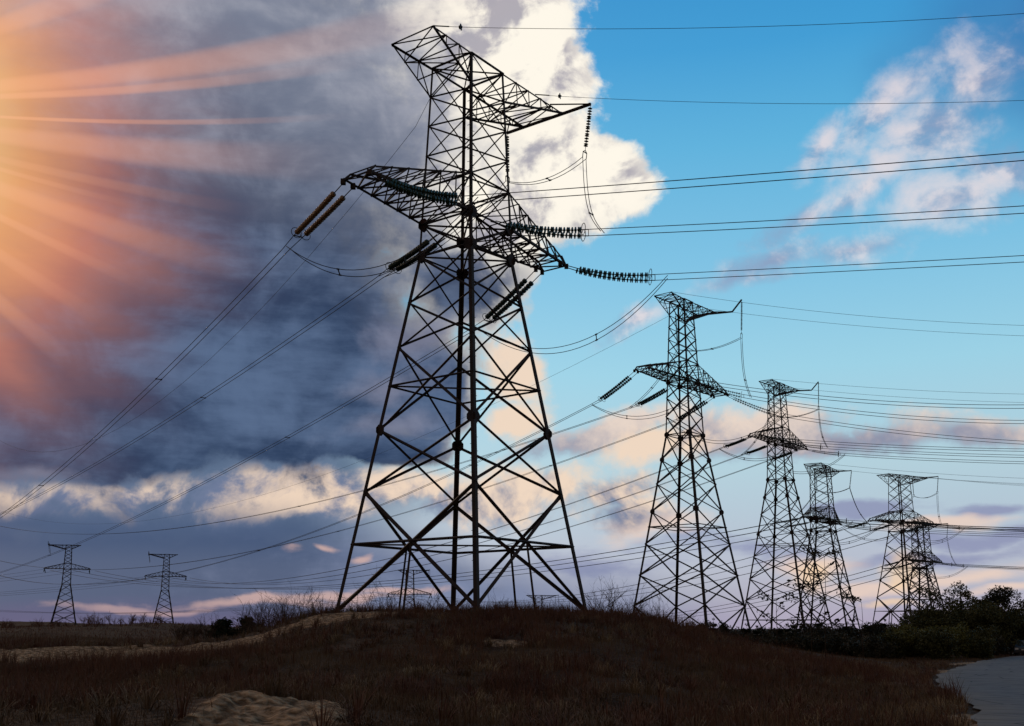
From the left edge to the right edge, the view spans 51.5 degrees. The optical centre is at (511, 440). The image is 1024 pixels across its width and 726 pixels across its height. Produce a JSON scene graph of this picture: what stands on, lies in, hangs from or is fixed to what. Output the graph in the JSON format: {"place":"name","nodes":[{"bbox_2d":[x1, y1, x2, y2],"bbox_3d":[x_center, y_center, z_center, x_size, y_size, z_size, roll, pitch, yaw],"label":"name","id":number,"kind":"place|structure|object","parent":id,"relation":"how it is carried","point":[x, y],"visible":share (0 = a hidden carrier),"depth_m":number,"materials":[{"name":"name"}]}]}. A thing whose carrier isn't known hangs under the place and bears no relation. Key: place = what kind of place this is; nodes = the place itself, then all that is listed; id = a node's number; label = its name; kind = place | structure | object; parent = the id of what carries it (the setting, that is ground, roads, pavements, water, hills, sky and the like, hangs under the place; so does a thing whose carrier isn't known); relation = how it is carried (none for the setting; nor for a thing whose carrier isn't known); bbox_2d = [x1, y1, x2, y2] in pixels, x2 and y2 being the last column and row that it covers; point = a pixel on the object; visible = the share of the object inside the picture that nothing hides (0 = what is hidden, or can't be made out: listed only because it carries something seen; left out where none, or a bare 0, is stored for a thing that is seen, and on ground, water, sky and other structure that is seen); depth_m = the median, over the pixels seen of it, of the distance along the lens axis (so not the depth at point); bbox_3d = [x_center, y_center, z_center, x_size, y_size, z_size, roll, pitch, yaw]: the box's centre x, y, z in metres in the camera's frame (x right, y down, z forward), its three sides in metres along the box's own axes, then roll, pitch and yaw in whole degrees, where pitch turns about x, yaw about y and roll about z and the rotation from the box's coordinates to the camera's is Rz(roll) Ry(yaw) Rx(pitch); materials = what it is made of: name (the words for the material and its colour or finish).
{"place":"outdoors","nodes":[
{"label":"outdoors","id":0,"kind":"place"},
{"bbox_2d":[0,611,1023,725],"bbox_3d":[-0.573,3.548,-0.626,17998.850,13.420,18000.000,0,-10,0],"label":"ground","id":1,"kind":"structure","parent":0,"point":[246,708],"depth_m":37.80,"materials":[{"name":"soil"}]},
{"bbox_2d":[43,541,90,624],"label":"transmission tower","id":2,"kind":"structure","parent":1,"relation":"on","point":[62,583],"depth_m":461.38,"materials":[{"name":"metal"}]},
{"bbox_2d":[144,552,186,622],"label":"transmission tower","id":3,"kind":"structure","parent":1,"relation":"on","point":[167,576],"depth_m":497.52,"materials":[{"name":"metal"}]},
{"bbox_2d":[190,613,221,640],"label":"bare shrub","id":4,"kind":"object","parent":1,"relation":"on","point":[202,633],"visible":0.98,"depth_m":88.47,"materials":[{"name":"brown plant"}]},
{"bbox_2d":[204,617,240,639],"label":"shrub","id":5,"kind":"object","parent":1,"relation":"on","point":[225,625],"visible":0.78,"depth_m":94.26,"materials":[{"name":"green plant"}]},
{"bbox_2d":[231,587,292,631],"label":"bare shrub","id":6,"kind":"object","parent":1,"relation":"on","point":[253,623],"visible":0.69,"depth_m":76.89,"materials":[{"name":"brown plant"}]},
{"bbox_2d":[233,589,299,628],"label":"bare shrub","id":7,"kind":"object","parent":1,"relation":"on","point":[266,612],"visible":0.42,"depth_m":78.95,"materials":[{"name":"brown plant"}]},
{"bbox_2d":[264,585,328,622],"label":"bare shrub","id":8,"kind":"object","parent":1,"relation":"on","point":[298,604],"visible":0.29,"depth_m":79.26,"materials":[{"name":"brown plant"}]},
{"bbox_2d":[387,570,431,607],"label":"transmission tower","id":9,"kind":"structure","parent":1,"relation":"on","point":[413,573],"depth_m":455.72,"materials":[{"name":"metal"}]},
{"bbox_2d":[329,25,590,614],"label":"transmission tower","id":10,"kind":"structure","parent":1,"relation":"on","point":[463,242],"depth_m":63.93,"materials":[{"name":"metal"}]},
{"bbox_2d":[3,99,429,451],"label":"ground wire","id":11,"kind":"object","parent":10,"relation":"attached to","point":[260,309],"visible":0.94,"depth_m":83.64,"materials":[{"name":"grey metal"}]},
{"bbox_2d":[291,185,350,239],"bbox_3d":[-10.839,-13.027,60.956,1.281,1.502,6.059,8,-13,-39],"label":"insulator assembly","id":12,"kind":"object","parent":10,"relation":"attached to","point":[309,219],"visible":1,"depth_m":61.06,"materials":[{"name":"brown ceramic"}]},
{"bbox_2d":[2,236,301,516],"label":"conductor bundle","id":13,"kind":"object","parent":12,"relation":"attached to","point":[166,368],"visible":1,"depth_m":78.09,"materials":[{"name":"grey metal"}]},
{"bbox_2d":[286,197,477,276],"bbox_3d":[-7.718,-10.890,59.473,14.790,3.253,0.421,-8,-12,37],"label":"jumper loop","id":14,"kind":"object","parent":12,"relation":"attached to","point":[404,263],"visible":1,"depth_m":58.22,"materials":[{"name":"grey metal"}]},
{"bbox_2d":[385,234,444,273],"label":"insulator assembly","id":15,"kind":"object","parent":10,"relation":"attached to","point":[394,264],"visible":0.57,"depth_m":69.10,"materials":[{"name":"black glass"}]},
{"bbox_2d":[3,269,393,513],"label":"conductor bundle","id":16,"kind":"object","parent":15,"relation":"attached to","point":[221,383],"visible":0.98,"depth_m":90.46,"materials":[{"name":"grey metal"}]},
{"bbox_2d":[372,175,463,208],"bbox_3d":[-5.012,-13.355,56.558,5.230,2.578,0.772,-3,-10,17],"label":"insulator assembly","id":17,"kind":"object","parent":10,"relation":"attached to","point":[440,197],"visible":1,"depth_m":56.29,"materials":[{"name":"green glass"}]},
{"bbox_2d":[463,151,1023,203],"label":"conductor bundle","id":18,"kind":"object","parent":17,"relation":"attached to","point":[750,174],"visible":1,"depth_m":50.91,"materials":[{"name":"grey metal"}]},
{"bbox_2d":[379,157,603,276],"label":"jumper loop","id":19,"kind":"object","parent":10,"relation":"hanging from","point":[592,214],"visible":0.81,"depth_m":72.19,"materials":[{"name":"grey metal"}]},
{"bbox_2d":[482,271,539,322],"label":"insulator assembly","id":20,"kind":"object","parent":10,"relation":"attached to","point":[501,303],"visible":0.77,"depth_m":75.25,"materials":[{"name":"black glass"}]},
{"bbox_2d":[1,320,487,572],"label":"conductor bundle","id":21,"kind":"object","parent":20,"relation":"attached to","point":[268,446],"visible":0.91,"depth_m":102.32,"materials":[{"name":"grey metal"}]},
{"bbox_2d":[490,221,588,240],"bbox_3d":[1.641,-12.538,62.996,6.026,2.035,0.772,-3,-10,17],"label":"insulator assembly","id":22,"kind":"object","parent":10,"relation":"attached to","point":[514,226],"visible":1,"depth_m":62.73,"materials":[{"name":"green glass"}]},
{"bbox_2d":[589,205,1023,235],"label":"conductor bundle","id":23,"kind":"object","parent":22,"relation":"attached to","point":[810,218],"visible":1,"depth_m":57.98,"materials":[{"name":"grey metal"}]},
{"bbox_2d":[562,265,654,284],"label":"insulator assembly","id":24,"kind":"object","parent":10,"relation":"attached to","point":[589,271],"visible":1,"depth_m":70.42,"materials":[{"name":"green glass"}]},
{"bbox_2d":[655,255,1023,280],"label":"conductor bundle","id":25,"kind":"object","parent":24,"relation":"attached to","point":[842,265],"visible":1,"depth_m":65.88,"materials":[{"name":"grey metal"}]},
{"bbox_2d":[475,275,667,353],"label":"jumper loop","id":26,"kind":"object","parent":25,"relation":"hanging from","point":[591,336],"visible":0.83,"depth_m":71.96,"materials":[{"name":"grey metal"}]},
{"bbox_2d":[449,13,1023,28],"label":"ground wire","id":27,"kind":"object","parent":10,"relation":"attached to","point":[752,26],"visible":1,"depth_m":57.08,"materials":[{"name":"grey metal"}]},
{"bbox_2d":[549,95,1023,103],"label":"ground wire","id":28,"kind":"object","parent":10,"relation":"attached to","point":[798,103],"visible":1,"depth_m":65.54,"materials":[{"name":"grey metal"}]},
{"bbox_2d":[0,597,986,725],"bbox_3d":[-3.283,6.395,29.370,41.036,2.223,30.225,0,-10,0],"label":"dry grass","id":29,"kind":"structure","parent":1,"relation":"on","point":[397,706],"depth_m":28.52,"materials":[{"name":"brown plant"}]},
{"bbox_2d":[0,608,1009,675],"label":"dry grass","id":30,"kind":"structure","parent":1,"relation":"on","point":[918,659],"depth_m":59.48,"materials":[{"name":"brown plant"}]},
{"bbox_2d":[1,621,1023,656],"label":"ridge grass","id":31,"kind":"structure","parent":1,"relation":"on","point":[87,628],"depth_m":111.79,"materials":[{"name":"brown plant"}]},
{"bbox_2d":[577,586,640,613],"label":"bare shrub","id":32,"kind":"object","parent":1,"relation":"on","point":[613,602],"visible":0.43,"depth_m":76.58,"materials":[{"name":"brown plant"}]},
{"bbox_2d":[598,575,655,613],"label":"bare shrub","id":33,"kind":"object","parent":1,"relation":"on","point":[622,596],"visible":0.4,"depth_m":78.56,"materials":[{"name":"brown plant"}]},
{"bbox_2d":[633,292,752,635],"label":"transmission tower","id":34,"kind":"structure","parent":1,"relation":"on","point":[689,432],"depth_m":129.88,"materials":[{"name":"metal"}]},
{"bbox_2d":[598,373,636,401],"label":"insulator assembly","id":35,"kind":"object","parent":34,"relation":"attached to","point":[613,390],"visible":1,"depth_m":127.42,"materials":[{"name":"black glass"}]},
{"bbox_2d":[0,400,600,584],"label":"conductor bundle","id":36,"kind":"object","parent":35,"relation":"attached to","point":[347,518],"visible":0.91,"depth_m":166.19,"materials":[{"name":"grey metal"}]},
{"bbox_2d":[635,385,671,406],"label":"insulator assembly","id":37,"kind":"object","parent":34,"relation":"attached to","point":[651,398],"visible":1,"depth_m":134.69,"materials":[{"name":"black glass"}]},
{"bbox_2d":[1,405,636,533],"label":"conductor bundle","id":38,"kind":"object","parent":37,"relation":"attached to","point":[381,485],"visible":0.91,"depth_m":174.70,"materials":[{"name":"grey metal"}]},
{"bbox_2d":[651,369,702,385],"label":"insulator assembly","id":39,"kind":"object","parent":34,"relation":"attached to","point":[679,376],"visible":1,"depth_m":123.41,"materials":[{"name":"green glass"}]},
{"bbox_2d":[703,380,1023,408],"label":"conductor bundle","id":40,"kind":"object","parent":39,"relation":"attached to","point":[863,399],"visible":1,"depth_m":120.80,"materials":[{"name":"grey metal"}]},
{"bbox_2d":[630,337,751,407],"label":"jumper loop","id":41,"kind":"object","parent":34,"relation":"hanging from","point":[703,350],"visible":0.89,"depth_m":136.96,"materials":[{"name":"grey metal"}]},
{"bbox_2d":[676,397,712,420],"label":"insulator assembly","id":42,"kind":"object","parent":34,"relation":"attached to","point":[698,406],"visible":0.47,"depth_m":140.38,"materials":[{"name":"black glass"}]},
{"bbox_2d":[2,419,677,569],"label":"conductor bundle","id":43,"kind":"object","parent":42,"relation":"attached to","point":[397,514],"visible":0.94,"depth_m":185.01,"materials":[{"name":"grey metal"}]},
{"bbox_2d":[693,381,743,399],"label":"insulator assembly","id":44,"kind":"object","parent":34,"relation":"attached to","point":[722,391],"visible":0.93,"depth_m":129.86,"materials":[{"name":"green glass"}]},
{"bbox_2d":[744,394,1023,423],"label":"conductor bundle","id":45,"kind":"object","parent":44,"relation":"attached to","point":[891,414],"visible":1,"depth_m":127.32,"materials":[{"name":"grey metal"}]},
{"bbox_2d":[727,395,773,416],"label":"insulator assembly","id":46,"kind":"object","parent":34,"relation":"attached to","point":[741,401],"visible":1,"depth_m":136.99,"materials":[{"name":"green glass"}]},
{"bbox_2d":[774,412,1016,443],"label":"conductor bundle","id":47,"kind":"object","parent":46,"relation":"attached to","point":[897,430],"visible":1,"depth_m":134.59,"materials":[{"name":"grey metal"}]},
{"bbox_2d":[764,633,793,647],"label":"leafy bush","id":48,"kind":"object","parent":1,"relation":"on","point":[780,641],"visible":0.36,"depth_m":89.50,"materials":[{"name":"green plant"}]},
{"bbox_2d":[757,591,801,646],"bbox_3d":[14.758,10.154,59.276,2.732,3.595,2.096,3,-11,-19],"label":"sapling","id":49,"kind":"object","parent":1,"relation":"on","point":[784,634],"visible":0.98,"depth_m":59.19,"materials":[{"name":"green plant"}]},
{"bbox_2d":[741,379,832,635],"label":"transmission tower","id":50,"kind":"structure","parent":1,"relation":"on","point":[783,444],"depth_m":183.75,"materials":[{"name":"metal"}]},
{"bbox_2d":[723,437,748,447],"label":"insulator assembly","id":51,"kind":"object","parent":50,"relation":"attached to","point":[731,444],"visible":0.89,"depth_m":182.01,"materials":[{"name":"black glass"}]},
{"bbox_2d":[154,447,723,583],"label":"conductor bundle","id":52,"kind":"object","parent":51,"relation":"attached to","point":[481,532],"visible":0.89,"depth_m":240.18,"materials":[{"name":"grey metal"}]},
{"bbox_2d":[745,444,771,454],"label":"insulator assembly","id":53,"kind":"object","parent":50,"relation":"attached to","point":[755,450],"visible":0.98,"depth_m":189.16,"materials":[{"name":"black glass"}]},
{"bbox_2d":[169,453,744,583],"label":"conductor bundle","id":54,"kind":"object","parent":53,"relation":"attached to","point":[511,533],"visible":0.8,"depth_m":241.90,"materials":[{"name":"grey metal"}]},
{"bbox_2d":[761,435,796,441],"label":"insulator assembly","id":55,"kind":"object","parent":50,"relation":"attached to","point":[769,437],"visible":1,"depth_m":177.46,"materials":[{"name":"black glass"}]},
{"bbox_2d":[797,439,1023,451],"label":"conductor bundle","id":56,"kind":"object","parent":55,"relation":"attached to","point":[907,445],"visible":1,"depth_m":175.03,"materials":[{"name":"grey metal"}]},
{"bbox_2d":[770,451,795,460],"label":"insulator assembly","id":57,"kind":"object","parent":50,"relation":"attached to","point":[787,454],"visible":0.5,"depth_m":195.37,"materials":[{"name":"black glass"}]},
{"bbox_2d":[192,460,769,584],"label":"conductor bundle","id":58,"kind":"object","parent":57,"relation":"attached to","point":[530,538],"visible":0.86,"depth_m":254.26,"materials":[{"name":"grey metal"}]},
{"bbox_2d":[787,442,822,449],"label":"insulator assembly","id":59,"kind":"object","parent":50,"relation":"attached to","point":[820,448],"visible":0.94,"depth_m":184.01,"materials":[{"name":"black glass"}]},
{"bbox_2d":[823,446,1023,457],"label":"conductor bundle","id":60,"kind":"object","parent":59,"relation":"attached to","point":[922,454],"visible":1,"depth_m":181.76,"materials":[{"name":"grey metal"}]},
{"bbox_2d":[808,449,840,456],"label":"insulator assembly","id":61,"kind":"object","parent":50,"relation":"attached to","point":[823,452],"visible":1,"depth_m":191.23,"materials":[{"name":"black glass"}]},
{"bbox_2d":[841,453,1023,463],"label":"conductor bundle","id":62,"kind":"object","parent":61,"relation":"attached to","point":[934,458],"visible":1,"depth_m":189.12,"materials":[{"name":"grey metal"}]},
{"bbox_2d":[783,631,824,652],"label":"leafy bush","id":63,"kind":"object","parent":1,"relation":"on","point":[804,641],"visible":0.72,"depth_m":87.46,"materials":[{"name":"green plant"}]},
{"bbox_2d":[787,579,830,655],"bbox_3d":[17.207,10.342,61.527,2.598,4.639,1.543,0,-10,0],"label":"sapling","id":64,"kind":"object","parent":1,"relation":"on","point":[806,624],"visible":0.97,"depth_m":61.55,"materials":[{"name":"green plant"}]},
{"bbox_2d":[805,624,832,636],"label":"bushy tree","id":65,"kind":"object","parent":1,"relation":"on","point":[821,632],"visible":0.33,"depth_m":116.71,"materials":[{"name":"green plant"}]},
{"bbox_2d":[799,545,839,656],"bbox_3d":[17.254,9.111,59.389,2.433,6.559,1.182,1,-10,-6],"label":"sapling","id":66,"kind":"object","parent":1,"relation":"on","point":[815,552],"visible":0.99,"depth_m":59.59,"materials":[{"name":"green plant"}]},
{"bbox_2d":[806,634,841,654],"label":"leafy bush","id":67,"kind":"object","parent":1,"relation":"on","point":[828,640],"visible":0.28,"depth_m":89.67,"materials":[{"name":"green plant"}]},
{"bbox_2d":[796,462,861,635],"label":"transmission tower","id":68,"kind":"structure","parent":1,"relation":"on","point":[812,518],"depth_m":202.15,"materials":[{"name":"metal"}]},
{"bbox_2d":[776,518,797,523],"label":"insulator assembly","id":69,"kind":"object","parent":68,"relation":"attached to","point":[786,521],"visible":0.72,"depth_m":198.33,"materials":[{"name":"glass"}]},
{"bbox_2d":[51,523,772,587],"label":"conductor bundle","id":70,"kind":"object","parent":69,"relation":"attached to","point":[484,570],"visible":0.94,"depth_m":244.29,"materials":[{"name":"grey metal"}]},
{"bbox_2d":[815,516,847,523],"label":"insulator assembly","id":71,"kind":"object","parent":68,"relation":"attached to","point":[845,521],"visible":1,"depth_m":194.25,"materials":[{"name":"glass"}]},
{"bbox_2d":[848,520,1016,529],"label":"conductor bundle","id":72,"kind":"object","parent":71,"relation":"attached to","point":[937,527],"visible":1,"depth_m":191.86,"materials":[{"name":"grey metal"}]},
{"bbox_2d":[823,630,861,657],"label":"leafy bush","id":73,"kind":"object","parent":1,"relation":"on","point":[835,647],"visible":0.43,"depth_m":87.66,"materials":[{"name":"green plant"}]},
{"bbox_2d":[836,591,863,658],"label":"sapling","id":74,"kind":"object","parent":1,"relation":"on","point":[851,599],"visible":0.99,"depth_m":65.05,"materials":[{"name":"green plant"}]},
{"bbox_2d":[842,632,899,658],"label":"leafy bush","id":75,"kind":"object","parent":1,"relation":"on","point":[874,646],"visible":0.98,"depth_m":83.77,"materials":[{"name":"green plant"}]},
{"bbox_2d":[859,620,884,656],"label":"bushy tree","id":76,"kind":"object","parent":1,"relation":"on","point":[876,628],"visible":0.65,"depth_m":116.88,"materials":[{"name":"green plant"}]},
{"bbox_2d":[877,626,918,659],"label":"leafy bush","id":77,"kind":"object","parent":1,"relation":"on","point":[902,649],"visible":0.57,"depth_m":85.41,"materials":[{"name":"green plant"}]},
{"bbox_2d":[830,658,971,725],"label":"verge grass","id":78,"kind":"structure","parent":1,"relation":"on","point":[929,708],"depth_m":26.72,"materials":[{"name":"plant"}]},
{"bbox_2d":[867,473,940,624],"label":"transmission tower","id":79,"kind":"structure","parent":1,"relation":"on","point":[902,520],"depth_m":235.17,"materials":[{"name":"metal"}]},
{"bbox_2d":[886,623,924,658],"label":"leafy bush","id":80,"kind":"object","parent":1,"relation":"on","point":[905,626],"visible":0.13,"depth_m":88.43,"materials":[{"name":"green plant"}]},
{"bbox_2d":[895,625,944,658],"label":"leafy bush","id":81,"kind":"object","parent":1,"relation":"on","point":[910,639],"visible":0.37,"depth_m":85.61,"materials":[{"name":"green plant"}]},
{"bbox_2d":[904,522,947,614],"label":"transmission tower","id":82,"kind":"structure","parent":1,"relation":"on","point":[909,555],"depth_m":284.67,"materials":[{"name":"metal"}]},
{"bbox_2d":[911,626,960,659],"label":"leafy bush","id":83,"kind":"object","parent":1,"relation":"on","point":[940,641],"visible":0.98,"depth_m":83.69,"materials":[{"name":"green plant"}]},
{"bbox_2d":[897,597,982,630],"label":"roadside tree","id":84,"kind":"object","parent":1,"relation":"on","point":[923,618],"visible":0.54,"depth_m":106.04,"materials":[{"name":"green plant"}]},
{"bbox_2d":[922,622,970,657],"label":"leafy bush","id":85,"kind":"object","parent":1,"relation":"on","point":[953,630],"visible":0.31,"depth_m":87.66,"materials":[{"name":"green plant"}]},
{"bbox_2d":[915,580,996,613],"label":"roadside tree","id":86,"kind":"object","parent":1,"relation":"on","point":[966,593],"visible":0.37,"depth_m":110.36,"materials":[{"name":"green plant"}]},
{"bbox_2d":[952,624,1000,657],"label":"leafy bush","id":87,"kind":"object","parent":1,"relation":"on","point":[981,633],"visible":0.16,"depth_m":89.46,"materials":[{"name":"green plant"}]},
{"bbox_2d":[959,633,997,658],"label":"leafy bush","id":88,"kind":"object","parent":1,"relation":"on","point":[981,649],"visible":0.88,"depth_m":87.66,"materials":[{"name":"green plant"}]},
{"bbox_2d":[940,599,1023,647],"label":"roadside tree","id":89,"kind":"object","parent":1,"relation":"on","point":[992,616],"visible":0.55,"depth_m":103.08,"materials":[{"name":"green plant"}]},
{"bbox_2d":[969,585,1022,609],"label":"roadside tree","id":90,"kind":"object","parent":1,"relation":"on","point":[1004,598],"visible":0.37,"depth_m":110.95,"materials":[{"name":"green plant"}]},
{"bbox_2d":[999,599,1023,654],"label":"roadside tree","id":91,"kind":"object","parent":1,"relation":"on","point":[1020,631],"visible":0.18,"depth_m":106.52,"materials":[{"name":"green plant"}]},
{"bbox_2d":[0,0,1023,628],"label":"sky","id":92,"kind":"structure","parent":0,"point":[156,156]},
{"bbox_2d":[936,656,1023,725],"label":"road","id":93,"kind":"structure","parent":0,"point":[995,689],"depth_m":37.46,"materials":[{"name":"grey asphalt"}]},
{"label":"insulator assembly","id":94,"kind":"object","parent":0,"visible":0},
{"bbox_2d":[73,527,782,588],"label":"conductor bundle","id":95,"kind":"object","parent":94,"relation":"attached to","point":[461,576],"visible":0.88,"depth_m":269.65,"materials":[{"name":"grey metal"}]},
{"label":"insulator assembly","id":96,"kind":"object","parent":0,"visible":0},
{"bbox_2d":[97,530,804,588],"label":"conductor bundle","id":97,"kind":"object","parent":96,"relation":"attached to","point":[519,574],"visible":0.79,"depth_m":260.89,"materials":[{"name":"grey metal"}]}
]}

